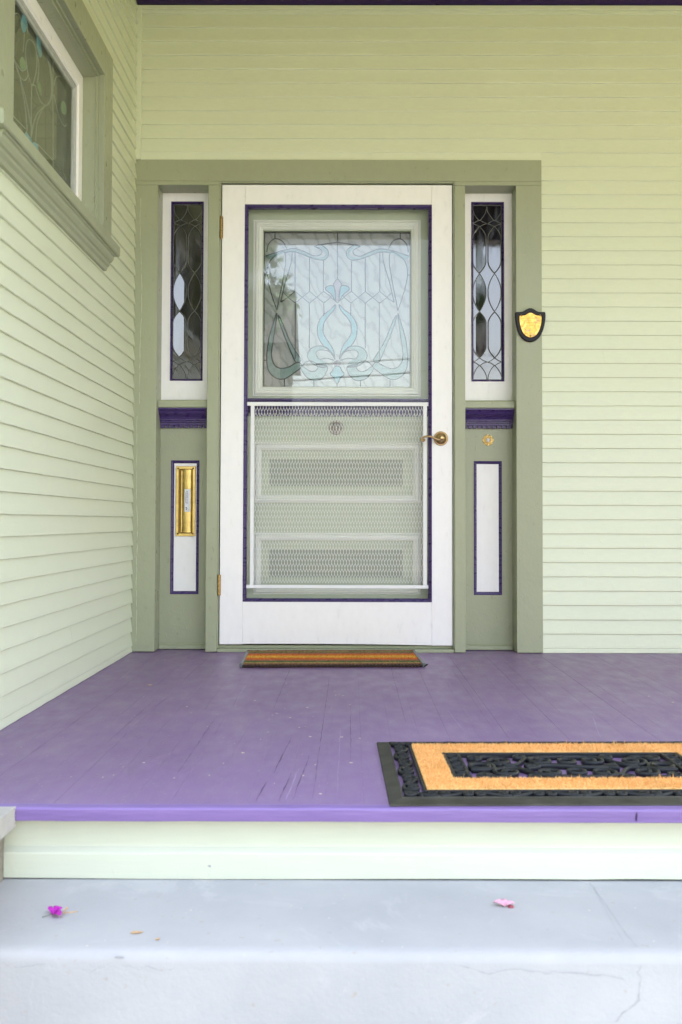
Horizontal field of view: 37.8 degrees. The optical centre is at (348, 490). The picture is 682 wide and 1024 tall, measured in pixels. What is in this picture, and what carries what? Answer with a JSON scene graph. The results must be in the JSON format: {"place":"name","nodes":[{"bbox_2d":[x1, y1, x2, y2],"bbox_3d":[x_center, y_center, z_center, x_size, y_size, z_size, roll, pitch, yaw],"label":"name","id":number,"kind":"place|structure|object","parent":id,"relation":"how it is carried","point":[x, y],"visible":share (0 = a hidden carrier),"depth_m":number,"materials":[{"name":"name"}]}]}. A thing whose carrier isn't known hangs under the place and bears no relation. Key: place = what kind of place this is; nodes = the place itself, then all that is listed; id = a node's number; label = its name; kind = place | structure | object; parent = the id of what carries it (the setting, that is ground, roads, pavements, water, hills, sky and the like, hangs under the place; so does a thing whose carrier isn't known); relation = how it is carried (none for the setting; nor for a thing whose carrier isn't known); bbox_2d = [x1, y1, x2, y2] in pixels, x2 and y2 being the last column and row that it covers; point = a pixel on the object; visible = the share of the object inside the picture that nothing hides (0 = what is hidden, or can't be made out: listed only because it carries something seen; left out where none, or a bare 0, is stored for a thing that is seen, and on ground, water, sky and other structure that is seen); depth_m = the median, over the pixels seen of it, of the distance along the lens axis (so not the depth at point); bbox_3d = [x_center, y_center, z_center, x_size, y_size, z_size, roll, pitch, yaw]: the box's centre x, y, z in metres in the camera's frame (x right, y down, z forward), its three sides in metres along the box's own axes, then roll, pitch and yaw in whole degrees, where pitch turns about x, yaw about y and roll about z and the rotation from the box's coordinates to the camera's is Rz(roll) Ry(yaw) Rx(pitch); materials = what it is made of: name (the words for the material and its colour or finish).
{"place":"outdoors","nodes":[
{"label":"outdoors","id":0,"kind":"place"},
{"bbox_2d":[0,878,681,1023],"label":"concrete steps","id":1,"kind":"structure","parent":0,"point":[319,951],"depth_m":1.77,"materials":[{"name":"grey concrete"}]},
{"bbox_2d":[42,905,67,916],"bbox_3d":[-0.565,0.815,1.926,0.042,0.013,0.038,0,-2,15],"label":"bougainvillea bract","id":2,"kind":"object","parent":1,"relation":"on","point":[55,910],"visible":1,"depth_m":1.93,"materials":[{"name":"purple plant"}]},
{"bbox_2d":[7,665,653,946],"bbox_3d":[0.361,0.780,3.090,2.486,0.160,2.627,0,-2,0],"label":"floor debris","id":3,"kind":"object","parent":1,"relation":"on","point":[274,783],"visible":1,"depth_m":2.68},
{"bbox_2d":[494,899,514,907],"bbox_3d":[0.309,0.819,1.975,0.038,0.011,0.028,-1,-2,37],"label":"pink petal","id":4,"kind":"object","parent":1,"relation":"on","point":[504,902],"visible":1,"depth_m":1.98,"materials":[{"name":"pink plant"}]},
{"label":"ground","id":5,"kind":"structure","parent":0,"visible":0},
{"bbox_2d":[0,806,15,882],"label":"stair side wall","id":6,"kind":"structure","parent":5,"relation":"on","point":[7,819],"depth_m":2.08,"materials":[{"name":"concrete"}]},
{"bbox_2d":[0,0,681,729],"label":"house","id":7,"kind":"structure","parent":5,"relation":"on","point":[276,372],"depth_m":4.66,"materials":[{"name":"paint"}]},
{"bbox_2d":[0,0,119,270],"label":"side window","id":8,"kind":"structure","parent":7,"relation":"in","point":[56,67],"depth_m":3.57,"materials":[{"name":"paint"}]},
{"bbox_2d":[158,193,207,427],"bbox_3d":[-0.773,-0.862,4.740,0.235,1.130,0.123,0,-2,0],"label":"sidelight window","id":9,"kind":"structure","parent":7,"relation":"in","point":[183,402],"depth_m":4.77,"materials":[{"name":"white paint"}]},
{"bbox_2d":[217,185,452,645],"bbox_3d":[-0.059,-0.360,4.631,1.088,2.151,0.085,0,-2,0],"label":"storm door","id":10,"kind":"structure","parent":7,"relation":"in","point":[242,619],"depth_m":4.64,"materials":[{"name":"white paint"}]},
{"bbox_2d":[247,210,427,597],"bbox_3d":[-0.055,-0.350,4.723,1.060,2.140,0.080,0,-2,0],"label":"front door","id":11,"kind":"structure","parent":7,"relation":"in","point":[338,299],"depth_m":4.73,"materials":[{"name":"green paint"}]},
{"bbox_2d":[465,194,514,428],"bbox_3d":[0.664,-0.859,4.736,0.237,1.130,0.123,0,-2,0],"label":"sidelight window","id":12,"kind":"structure","parent":7,"relation":"in","point":[489,402],"depth_m":4.76,"materials":[{"name":"white paint"}]},
{"bbox_2d":[515,308,545,341],"bbox_3d":[0.846,-0.769,4.624,0.142,0.158,0.017,0,-2,0],"label":"award plaque","id":13,"kind":"object","parent":7,"relation":"attached to","point":[530,323],"visible":1,"depth_m":4.62,"materials":[{"name":"black paint"}]},
{"bbox_2d":[0,649,681,879],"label":"porch floor","id":14,"kind":"structure","parent":5,"relation":"on","point":[235,814],"depth_m":2.43,"materials":[{"name":"purple paint"}]},
{"bbox_2d":[240,650,427,667],"bbox_3d":[-0.066,0.729,4.337,0.782,0.021,0.445,0,-2,-2],"label":"door rug","id":15,"kind":"object","parent":14,"relation":"on","point":[319,658],"depth_m":4.27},
{"bbox_2d":[377,740,681,805],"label":"doormat","id":16,"kind":"object","parent":14,"relation":"on","point":[445,777],"visible":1,"depth_m":2.35,"materials":[{"name":"rubber"}]}
]}

